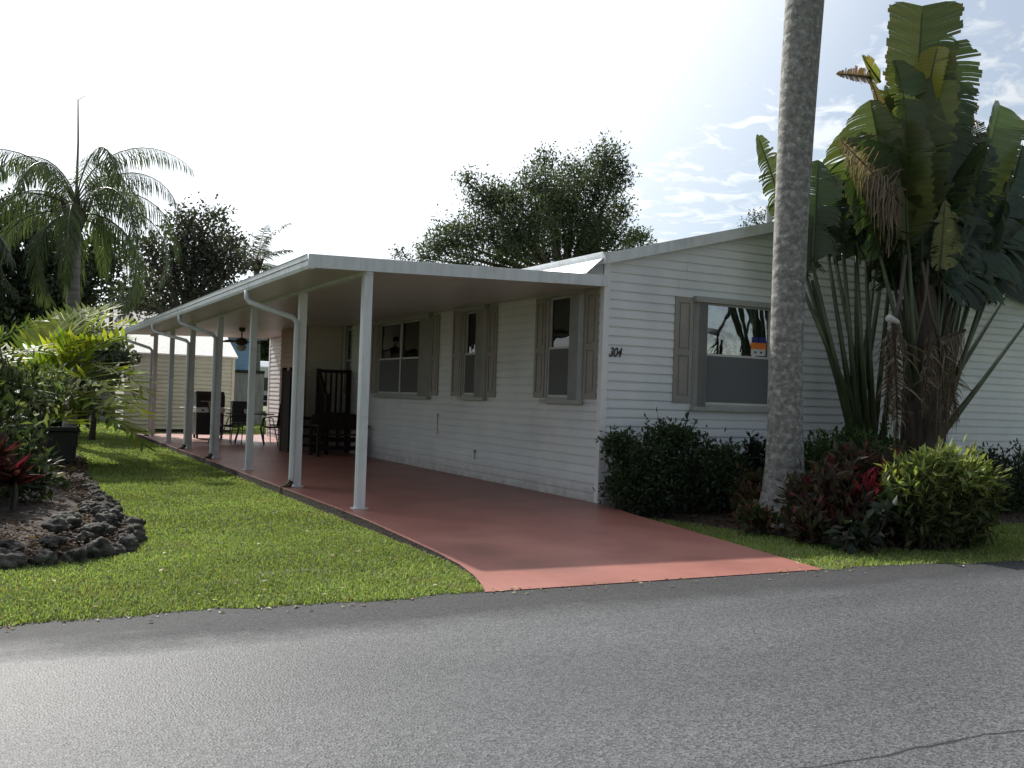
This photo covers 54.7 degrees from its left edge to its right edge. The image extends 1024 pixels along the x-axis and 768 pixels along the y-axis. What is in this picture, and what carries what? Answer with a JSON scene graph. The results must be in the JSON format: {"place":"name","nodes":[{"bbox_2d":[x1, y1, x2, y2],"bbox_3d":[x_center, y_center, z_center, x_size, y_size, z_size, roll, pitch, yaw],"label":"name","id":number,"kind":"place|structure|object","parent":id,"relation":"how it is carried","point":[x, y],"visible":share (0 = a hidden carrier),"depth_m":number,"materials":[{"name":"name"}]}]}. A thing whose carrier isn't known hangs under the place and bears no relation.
{"place":"outdoors","nodes":[
{"label":"outdoors","id":0,"kind":"place"},
{"bbox_2d":[260,361,268,405],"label":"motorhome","id":1,"kind":"object","parent":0,"point":[264,365],"visible":0.12,"depth_m":56.41,"materials":[{"name":"white"}]},
{"bbox_2d":[134,433,823,592],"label":"driveway","id":2,"kind":"structure","parent":0,"point":[498,537],"depth_m":10.24,"materials":[{"name":"red paint"}]},
{"bbox_2d":[180,391,230,438],"bbox_3d":[-7.771,0.789,25.354,1.360,1.209,0.582,2,-1,-28],"label":"gas grill","id":3,"kind":"object","parent":2,"relation":"on","point":[201,420],"visible":0.62,"depth_m":25.11,"materials":[{"name":"black metal"}]},
{"bbox_2d":[207,401,243,444],"bbox_3d":[-6.671,0.908,23.014,0.691,0.987,0.546,3,-1,-43],"label":"patio chair","id":4,"kind":"object","parent":2,"relation":"on","point":[209,408],"visible":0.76,"depth_m":22.96,"materials":[{"name":"black metal"}]},
{"bbox_2d":[229,401,246,440],"bbox_3d":[-6.763,0.930,24.734,0.546,0.987,0.691,2,-1,-16],"label":"patio chair","id":5,"kind":"object","parent":2,"relation":"on","point":[239,406],"visible":0.49,"depth_m":24.96,"materials":[{"name":"black metal"}]},
{"bbox_2d":[226,412,274,443],"bbox_3d":[-6.314,1.065,23.837,1.144,0.721,1.143,2,-1,-28],"label":"patio table","id":6,"kind":"object","parent":2,"relation":"on","point":[265,415],"visible":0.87,"depth_m":23.63,"materials":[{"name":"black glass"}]},
{"bbox_2d":[263,404,280,445],"bbox_3d":[-5.433,0.954,23.280,0.691,0.987,0.546,1,-1,42],"label":"patio chair","id":7,"kind":"object","parent":2,"relation":"on","point":[278,423],"visible":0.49,"depth_m":22.99,"materials":[{"name":"black metal"}]},
{"bbox_2d":[269,416,277,441],"bbox_3d":[-5.584,0.967,24.510,0.691,0.987,0.546,3,-1,-38],"label":"patio chair","id":8,"kind":"object","parent":2,"relation":"on","point":[270,425],"visible":0.11,"depth_m":24.52,"materials":[{"name":"black metal"}]},
{"bbox_2d":[279,367,350,454],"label":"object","id":9,"kind":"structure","parent":2,"relation":"on","point":[322,400],"depth_m":20.98,"materials":[{"name":"brown wood"}]},
{"bbox_2d":[309,413,368,456],"bbox_3d":[-3.508,1.031,20.061,1.060,0.860,0.610,2,-1,-28],"label":"garden bench","id":10,"kind":"object","parent":2,"relation":"on","point":[325,422],"visible":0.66,"depth_m":20.22,"materials":[{"name":"brown wood"}]},
{"bbox_2d":[124,254,608,508],"bbox_3d":[-4.573,0.013,19.259,3.868,2.948,17.422,2,-1,-28],"label":"carport","id":11,"kind":"object","parent":2,"relation":"on","point":[300,294],"visible":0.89,"depth_m":13.51,"materials":[{"name":"white metal"}]},
{"bbox_2d":[223,328,267,350],"bbox_3d":[-6.188,-1.022,22.742,1.188,0.540,1.189,2,-1,-28],"label":"ceiling fan","id":12,"kind":"object","parent":11,"relation":"hanging from","point":[241,342],"visible":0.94,"depth_m":22.62,"materials":[{"name":"brown metal"}]},
{"bbox_2d":[0,561,1023,767],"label":"road","id":13,"kind":"structure","parent":0,"point":[905,666],"depth_m":4.90,"materials":[{"name":"grey asphalt"}]},
{"bbox_2d":[0,406,1023,626],"bbox_3d":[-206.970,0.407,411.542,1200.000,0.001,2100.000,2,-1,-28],"label":"ground","id":14,"kind":"structure","parent":0,"point":[265,409],"depth_m":8.63,"materials":[{"name":"green plant"}]},
{"bbox_2d":[0,444,113,565],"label":"garden bed","id":15,"kind":"object","parent":14,"relation":"on","point":[41,509],"visible":0.17,"depth_m":9.73,"materials":[{"name":"brown soil"}]},
{"bbox_2d":[0,165,16,374],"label":"feather palm","id":16,"kind":"object","parent":15,"relation":"on","point":[3,246],"visible":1,"depth_m":10.53,"materials":[{"name":"green plant"}]},
{"bbox_2d":[0,539,24,550],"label":"rock","id":17,"kind":"object","parent":15,"relation":"on","point":[9,544],"visible":0.62,"depth_m":7.51,"materials":[{"name":"grey stone"}]},
{"bbox_2d":[0,547,26,570],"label":"rock","id":18,"kind":"object","parent":15,"relation":"on","point":[11,559],"visible":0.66,"depth_m":7.29,"materials":[{"name":"grey stone"}]},
{"bbox_2d":[0,429,45,511],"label":"ti plant","id":19,"kind":"object","parent":15,"relation":"on","point":[13,474],"visible":0.91,"depth_m":9.71,"materials":[{"name":"red plant"}]},
{"bbox_2d":[0,313,66,417],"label":"areca palm","id":20,"kind":"object","parent":15,"relation":"on","point":[14,351],"visible":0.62,"depth_m":13.06,"materials":[{"name":"green plant"}]},
{"bbox_2d":[0,380,75,503],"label":"understory shrub","id":21,"kind":"object","parent":15,"relation":"on","point":[15,408],"visible":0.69,"depth_m":10.64,"materials":[{"name":"green plant"}]},
{"bbox_2d":[0,348,80,469],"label":"variegated shrub","id":22,"kind":"object","parent":15,"relation":"on","point":[34,376],"visible":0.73,"depth_m":13.23,"materials":[{"name":"green plant"}]},
{"bbox_2d":[27,549,57,567],"bbox_3d":[-3.545,1.355,7.515,0.239,0.210,0.176,2,-1,21],"label":"rock","id":23,"kind":"object","parent":15,"relation":"on","point":[46,557],"visible":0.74,"depth_m":7.46,"materials":[{"name":"grey stone"}]},
{"bbox_2d":[40,517,72,533],"bbox_3d":[-3.760,1.170,8.220,0.212,0.137,0.270,2,-1,13],"label":"rock","id":24,"kind":"object","parent":15,"relation":"on","point":[57,525],"visible":1,"depth_m":8.16,"materials":[{"name":"grey stone"}]},
{"bbox_2d":[35,426,79,463],"bbox_3d":[-7.523,1.040,16.355,0.640,0.660,0.630,2,-1,-28],"label":"plant pot","id":25,"kind":"object","parent":15,"relation":"on","point":[65,437],"visible":0.61,"depth_m":16.15,"materials":[{"name":"black plastic"}]},
{"bbox_2d":[57,536,71,549],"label":"rock","id":26,"kind":"object","parent":15,"relation":"on","point":[66,539],"visible":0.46,"depth_m":7.99,"materials":[{"name":"grey stone"}]},
{"bbox_2d":[51,514,81,529],"bbox_3d":[-3.819,1.184,8.456,0.220,0.150,0.242,2,-1,26],"label":"rock","id":27,"kind":"object","parent":15,"relation":"on","point":[71,519],"visible":0.53,"depth_m":8.44,"materials":[{"name":"grey stone"}]},
{"bbox_2d":[72,518,81,527],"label":"rock","id":28,"kind":"object","parent":27,"relation":"on","point":[74,524],"visible":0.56,"depth_m":8.49,"materials":[{"name":"grey stone"}]},
{"bbox_2d":[56,511,82,521],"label":"rock","id":29,"kind":"object","parent":15,"relation":"on","point":[76,514],"visible":0.31,"depth_m":8.68,"materials":[{"name":"grey stone"}]},
{"bbox_2d":[62,547,88,563],"bbox_3d":[-3.399,1.357,7.717,0.203,0.185,0.262,2,-1,-11],"label":"rock","id":30,"kind":"object","parent":15,"relation":"on","point":[76,555],"visible":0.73,"depth_m":7.63,"materials":[{"name":"grey stone"}]},
{"bbox_2d":[2,301,158,452],"bbox_3d":[-7.159,-0.093,16.816,2.712,2.952,4.001,2,-1,-28],"label":"areca palm","id":31,"kind":"object","parent":15,"relation":"on","point":[63,334],"visible":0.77,"depth_m":16.68,"materials":[{"name":"green plant"}]},
{"bbox_2d":[72,472,91,478],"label":"rock","id":32,"kind":"object","parent":15,"relation":"on","point":[85,473],"visible":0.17,"depth_m":13.86,"materials":[{"name":"grey stone"}]},
{"bbox_2d":[74,531,94,546],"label":"rock","id":33,"kind":"object","parent":15,"relation":"on","point":[81,535],"visible":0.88,"depth_m":8.15,"materials":[{"name":"grey stone"}]},
{"bbox_2d":[78,506,93,514],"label":"rock","id":34,"kind":"object","parent":15,"relation":"on","point":[84,509],"visible":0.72,"depth_m":9.93,"materials":[{"name":"grey stone"}]},
{"bbox_2d":[80,500,93,506],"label":"rock","id":35,"kind":"object","parent":15,"relation":"on","point":[84,503],"visible":0.51,"depth_m":10.44,"materials":[{"name":"grey stone"}]},
{"bbox_2d":[82,483,99,491],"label":"rock","id":36,"kind":"object","parent":15,"relation":"on","point":[86,486],"visible":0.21,"depth_m":12.22,"materials":[{"name":"grey stone"}]},
{"bbox_2d":[77,522,105,538],"bbox_3d":[-3.566,1.254,8.405,0.237,0.162,0.181,2,-1,26],"label":"rock","id":37,"kind":"object","parent":15,"relation":"on","point":[97,528],"visible":0.67,"depth_m":8.36,"materials":[{"name":"grey stone"}]},
{"bbox_2d":[85,501,100,507],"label":"rock","id":38,"kind":"object","parent":15,"relation":"on","point":[92,504],"visible":0.46,"depth_m":10.31,"materials":[{"name":"grey stone"}]},
{"bbox_2d":[86,489,105,499],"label":"rock","id":39,"kind":"object","parent":15,"relation":"on","point":[100,491],"visible":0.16,"depth_m":11.56,"materials":[{"name":"grey stone"}]},
{"bbox_2d":[89,493,103,500],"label":"rock","id":40,"kind":"object","parent":15,"relation":"on","point":[98,494],"visible":0.07,"depth_m":11.15,"materials":[{"name":"grey stone"}]},
{"bbox_2d":[0,96,195,445],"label":"queen palm","id":41,"kind":"object","parent":15,"relation":"on","point":[73,218],"visible":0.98,"depth_m":21.24,"materials":[{"name":"green plant"}]},
{"bbox_2d":[85,536,115,559],"bbox_3d":[-3.326,1.353,7.910,0.248,0.262,0.267,2,-1,13],"label":"rock","id":42,"kind":"object","parent":15,"relation":"on","point":[100,546],"visible":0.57,"depth_m":7.90,"materials":[{"name":"grey stone"}]},
{"bbox_2d":[92,504,111,517],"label":"rock","id":43,"kind":"object","parent":15,"relation":"on","point":[96,509],"visible":0.34,"depth_m":9.61,"materials":[{"name":"grey stone"}]},
{"bbox_2d":[92,511,115,522],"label":"rock","id":44,"kind":"object","parent":15,"relation":"on","point":[95,519],"visible":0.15,"depth_m":9.12,"materials":[{"name":"grey stone"}]},
{"bbox_2d":[94,495,120,504],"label":"rock","id":45,"kind":"object","parent":15,"relation":"on","point":[111,500],"visible":0.28,"depth_m":11.02,"materials":[{"name":"grey stone"}]},
{"bbox_2d":[101,500,114,507],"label":"rock","id":46,"kind":"object","parent":15,"relation":"on","point":[109,504],"visible":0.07,"depth_m":10.46,"materials":[{"name":"grey stone"}]},
{"bbox_2d":[102,523,115,536],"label":"rock","id":47,"kind":"object","parent":15,"relation":"on","point":[110,529],"visible":0.33,"depth_m":8.52,"materials":[{"name":"grey stone"}]},
{"bbox_2d":[98,508,124,520],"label":"rock","id":48,"kind":"object","parent":15,"relation":"on","point":[119,514],"visible":0.49,"depth_m":9.38,"materials":[{"name":"grey stone"}]},
{"bbox_2d":[114,505,122,512],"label":"rock","id":49,"kind":"object","parent":15,"relation":"on","point":[119,507],"visible":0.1,"depth_m":10.15,"materials":[{"name":"grey stone"}]},
{"bbox_2d":[111,543,126,554],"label":"rock","id":50,"kind":"object","parent":15,"relation":"on","point":[118,548],"visible":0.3,"depth_m":8.10,"materials":[{"name":"grey stone"}]},
{"bbox_2d":[110,533,139,546],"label":"rock","id":51,"kind":"object","parent":15,"relation":"on","point":[123,534],"visible":0.2,"depth_m":8.41,"materials":[{"name":"grey stone"}]},
{"bbox_2d":[115,535,137,552],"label":"rock","id":52,"kind":"object","parent":15,"relation":"on","point":[129,543],"visible":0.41,"depth_m":8.24,"materials":[{"name":"grey stone"}]},
{"bbox_2d":[112,525,143,542],"bbox_3d":[-3.385,1.364,8.694,0.263,0.253,0.230,2,-1,18],"label":"rock","id":53,"kind":"object","parent":15,"relation":"on","point":[129,528],"visible":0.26,"depth_m":8.67,"materials":[{"name":"grey stone"}]},
{"bbox_2d":[117,515,145,529],"bbox_3d":[-3.600,1.346,9.352,0.250,0.210,0.246,2,-1,26],"label":"rock","id":54,"kind":"object","parent":15,"relation":"on","point":[132,519],"visible":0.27,"depth_m":9.32,"materials":[{"name":"grey stone"}]},
{"bbox_2d":[129,524,147,540],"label":"rock","id":55,"kind":"object","parent":15,"relation":"on","point":[138,527],"visible":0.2,"depth_m":8.86,"materials":[{"name":"grey stone"}]},
{"bbox_2d":[0,308,122,437],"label":"broadleaf tree","id":56,"kind":"object","parent":14,"relation":"on","point":[10,339],"visible":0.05,"depth_m":24.90,"materials":[{"name":"green plant"}]},
{"bbox_2d":[0,182,130,335],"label":"broadleaf tree","id":57,"kind":"object","parent":14,"relation":"on","point":[25,304],"visible":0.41,"depth_m":29.03,"materials":[{"name":"green plant"}]},
{"bbox_2d":[79,324,141,440],"bbox_3d":[-9.994,-0.029,24.280,1.787,2.971,1.668,2,-1,-28],"label":"small tree","id":58,"kind":"object","parent":14,"relation":"on","point":[118,354],"visible":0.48,"depth_m":24.09,"materials":[{"name":"green plant"}]},
{"bbox_2d":[107,284,113,392],"bbox_3d":[-15.373,-1.222,37.771,0.560,5.279,0.200,2,-1,-28],"label":"utility pole","id":59,"kind":"object","parent":14,"relation":"on","point":[110,318],"depth_m":37.74,"materials":[{"name":"grey wood"}]},
{"bbox_2d":[95,279,180,311],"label":"broadleaf tree","id":60,"kind":"object","parent":14,"relation":"on","point":[126,301],"visible":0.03,"depth_m":46.51,"materials":[{"name":"green plant"}]},
{"bbox_2d":[77,308,266,418],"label":"neighbour house","id":61,"kind":"structure","parent":14,"relation":"on","point":[242,362],"depth_m":41.01,"materials":[{"name":"blue"}]},
{"bbox_2d":[86,370,264,423],"bbox_3d":[-13.341,0.411,37.753,7.700,2.150,0.160,2,-1,-28],"label":"grey fence","id":62,"kind":"object","parent":14,"relation":"on","point":[240,391],"visible":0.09,"depth_m":39.16,"materials":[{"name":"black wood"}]},
{"bbox_2d":[115,328,237,432],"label":"storage shed","id":63,"kind":"structure","parent":14,"relation":"on","point":[203,364],"depth_m":29.95,"materials":[{"name":"beige"}]},
{"bbox_2d":[108,191,262,327],"bbox_3d":[-13.268,-3.030,39.106,6.828,9.192,5.508,2,-1,-28],"label":"broadleaf tree","id":64,"kind":"object","parent":14,"relation":"on","point":[192,265],"visible":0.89,"depth_m":38.11,"materials":[{"name":"green plant"}]},
{"bbox_2d":[215,223,295,419],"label":"distant palm","id":65,"kind":"object","parent":14,"relation":"on","point":[267,253],"visible":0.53,"depth_m":44.18,"materials":[{"name":"green plant"}]},
{"bbox_2d":[260,338,269,360],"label":"broadleaf tree","id":66,"kind":"object","parent":14,"relation":"on","point":[264,352],"visible":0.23,"depth_m":69.83,"materials":[{"name":"green plant"}]},
{"bbox_2d":[387,243,414,260],"bbox_3d":[-4.259,-1.697,36.972,0.802,7.059,1.059,1,-1,37],"label":"tree","id":67,"kind":"object","parent":14,"relation":"on","point":[397,252],"visible":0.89,"depth_m":36.92,"materials":[{"name":"green plant"}]},
{"bbox_2d":[0,453,1023,558],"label":"mulch","id":68,"kind":"object","parent":14,"relation":"on","point":[72,479],"visible":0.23,"depth_m":10.69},
{"bbox_2d":[38,535,63,549],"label":"rock","id":69,"kind":"object","parent":68,"relation":"on","point":[48,541],"visible":0.95,"depth_m":7.83,"materials":[{"name":"grey stone"}]},
{"bbox_2d":[96,513,120,527],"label":"rock","id":70,"kind":"object","parent":68,"relation":"on","point":[111,519],"visible":0.71,"depth_m":8.97,"materials":[{"name":"grey stone"}]},
{"bbox_2d":[0,501,1023,630],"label":"leaf litter","id":71,"kind":"object","parent":14,"relation":"on","point":[427,594],"visible":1,"depth_m":7.12,"materials":[{"name":"brown plant"}]},
{"bbox_2d":[403,127,643,268],"bbox_3d":[1.074,-4.237,39.318,10.635,12.575,5.452,2,-1,-32],"label":"broadleaf tree","id":72,"kind":"object","parent":14,"relation":"on","point":[553,211],"visible":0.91,"depth_m":38.82,"materials":[{"name":"green plant"}]},
{"bbox_2d":[616,224,657,248],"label":"tree","id":73,"kind":"object","parent":14,"relation":"on","point":[642,236],"visible":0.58,"depth_m":48.78,"materials":[{"name":"green plant"}]},
{"bbox_2d":[266,205,1023,506],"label":"mobile home","id":74,"kind":"object","parent":14,"relation":"on","point":[539,393],"visible":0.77,"depth_m":14.06,"materials":[{"name":"white plastic"}]},
{"bbox_2d":[343,327,352,391],"bbox_3d":[-3.550,-0.529,21.619,0.090,1.420,0.420,2,-1,-28],"label":"window","id":75,"kind":"structure","parent":74,"relation":"in","point":[348,335],"depth_m":21.73,"materials":[{"name":"grey metal"}]},
{"bbox_2d":[372,313,432,398],"bbox_3d":[-2.046,-0.491,18.699,0.200,1.520,2.790,2,-1,-28],"label":"window","id":76,"kind":"structure","parent":74,"relation":"in","point":[404,343],"depth_m":18.65,"materials":[{"name":"grey glass"}]},
{"bbox_2d":[457,304,488,400],"bbox_3d":[-0.577,-0.492,15.884,0.200,1.500,0.940,2,-1,-28],"label":"window","id":77,"kind":"structure","parent":74,"relation":"in","point":[475,330],"depth_m":15.74,"materials":[{"name":"grey metal"}]},
{"bbox_2d":[539,289,585,403],"bbox_3d":[0.732,-0.499,13.375,0.200,1.530,1.040,2,-1,-28],"label":"window","id":78,"kind":"structure","parent":74,"relation":"in","point":[565,332],"depth_m":13.40,"materials":[{"name":"grey metal"}]},
{"bbox_2d":[690,296,770,412],"bbox_3d":[3.026,-0.384,13.511,1.440,1.520,0.160,2,-1,-28],"label":"window","id":79,"kind":"structure","parent":74,"relation":"in","point":[726,376],"depth_m":13.50,"materials":[{"name":"grey glass"}]},
{"bbox_2d":[751,337,765,355],"bbox_3d":[3.429,-0.520,13.766,0.280,0.255,0.003,2,-1,-28],"label":"window sticker","id":80,"kind":"object","parent":79,"relation":"attached to","point":[756,348],"depth_m":13.77,"materials":[{"name":"multicoloured"}]},
{"bbox_2d":[737,207,772,227],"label":"tree","id":81,"kind":"object","parent":14,"relation":"on","point":[754,219],"visible":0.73,"depth_m":52.47,"materials":[{"name":"green plant"}]},
{"bbox_2d":[635,502,1023,550],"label":"garden bed front","id":82,"kind":"object","parent":14,"relation":"on","point":[779,533],"visible":0.11,"depth_m":11.89,"materials":[{"name":"brown soil"}]},
{"bbox_2d":[592,406,754,516],"bbox_3d":[2.102,1.045,12.391,2.359,1.521,1.065,2,-1,-28],"label":"clipped hedge","id":83,"kind":"object","parent":82,"relation":"on","point":[696,482],"visible":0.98,"depth_m":12.14,"materials":[{"name":"green plant"}]},
{"bbox_2d":[736,429,765,503],"bbox_3d":[3.172,1.149,13.062,0.726,1.124,0.582,2,-1,-28],"label":"leggy shrub","id":84,"kind":"object","parent":82,"relation":"on","point":[756,447],"visible":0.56,"depth_m":13.01,"materials":[{"name":"green plant"}]},
{"bbox_2d":[727,461,800,536],"bbox_3d":[2.836,1.347,11.485,1.089,0.843,1.995,2,-1,-7],"label":"croton bush","id":85,"kind":"object","parent":82,"relation":"on","point":[754,516],"visible":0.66,"depth_m":10.75,"materials":[{"name":"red plant"}]},
{"bbox_2d":[758,0,823,530],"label":"royal palm","id":86,"kind":"object","parent":82,"relation":"on","point":[802,36],"visible":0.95,"depth_m":11.28,"materials":[{"name":"grey plant"}]},
{"bbox_2d":[756,134,902,437],"bbox_3d":[4.443,-0.696,13.138,2.877,4.947,1.137,2,-1,-28],"label":"travellers palm","id":87,"kind":"object","parent":82,"relation":"on","point":[831,230],"visible":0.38,"depth_m":13.23,"materials":[{"name":"green plant"}]},
{"bbox_2d":[771,437,933,548],"bbox_3d":[3.635,1.206,10.563,1.924,1.321,1.491,2,-1,-28],"label":"croton bush","id":88,"kind":"object","parent":82,"relation":"on","point":[822,491],"visible":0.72,"depth_m":10.28,"materials":[{"name":"red plant"}]},
{"bbox_2d":[804,419,912,473],"bbox_3d":[4.316,1.088,12.589,2.362,1.335,1.240,2,-1,-28],"label":"green shrub","id":89,"kind":"object","parent":82,"relation":"on","point":[848,435],"visible":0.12,"depth_m":12.37,"materials":[{"name":"green plant"}]},
{"bbox_2d":[847,458,895,542],"bbox_3d":[3.839,1.229,10.329,0.472,0.925,0.856,1,-1,35],"label":"red ti plant","id":90,"kind":"object","parent":82,"relation":"on","point":[867,481],"visible":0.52,"depth_m":10.20,"materials":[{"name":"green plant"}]},
{"bbox_2d":[823,1,1023,456],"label":"travellers palm","id":91,"kind":"object","parent":82,"relation":"on","point":[929,167],"visible":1,"depth_m":13.17,"materials":[{"name":"green plant"}]},
{"bbox_2d":[873,434,1015,551],"bbox_3d":[4.538,1.167,10.297,1.906,1.350,1.086,2,-1,-28],"label":"golden shrub","id":92,"kind":"object","parent":82,"relation":"on","point":[952,493],"visible":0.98,"depth_m":10.02,"materials":[{"name":"green plant"}]},
{"bbox_2d":[957,438,1023,513],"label":"clipped hedge","id":93,"kind":"object","parent":82,"relation":"on","point":[1017,498],"visible":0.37,"depth_m":13.88,"materials":[{"name":"green plant"}]},
{"bbox_2d":[822,487,906,555],"bbox_3d":[3.412,1.417,9.690,0.872,0.820,0.529,2,-1,-14],"label":"broadleaf plant","id":94,"kind":"object","parent":14,"relation":"on","point":[849,542],"visible":0.91,"depth_m":9.64,"materials":[{"name":"green plant"}]},
{"bbox_2d":[0,0,1023,318],"label":"sky","id":95,"kind":"structure","parent":0,"point":[346,123],"materials":[{"name":"white"}]}
]}

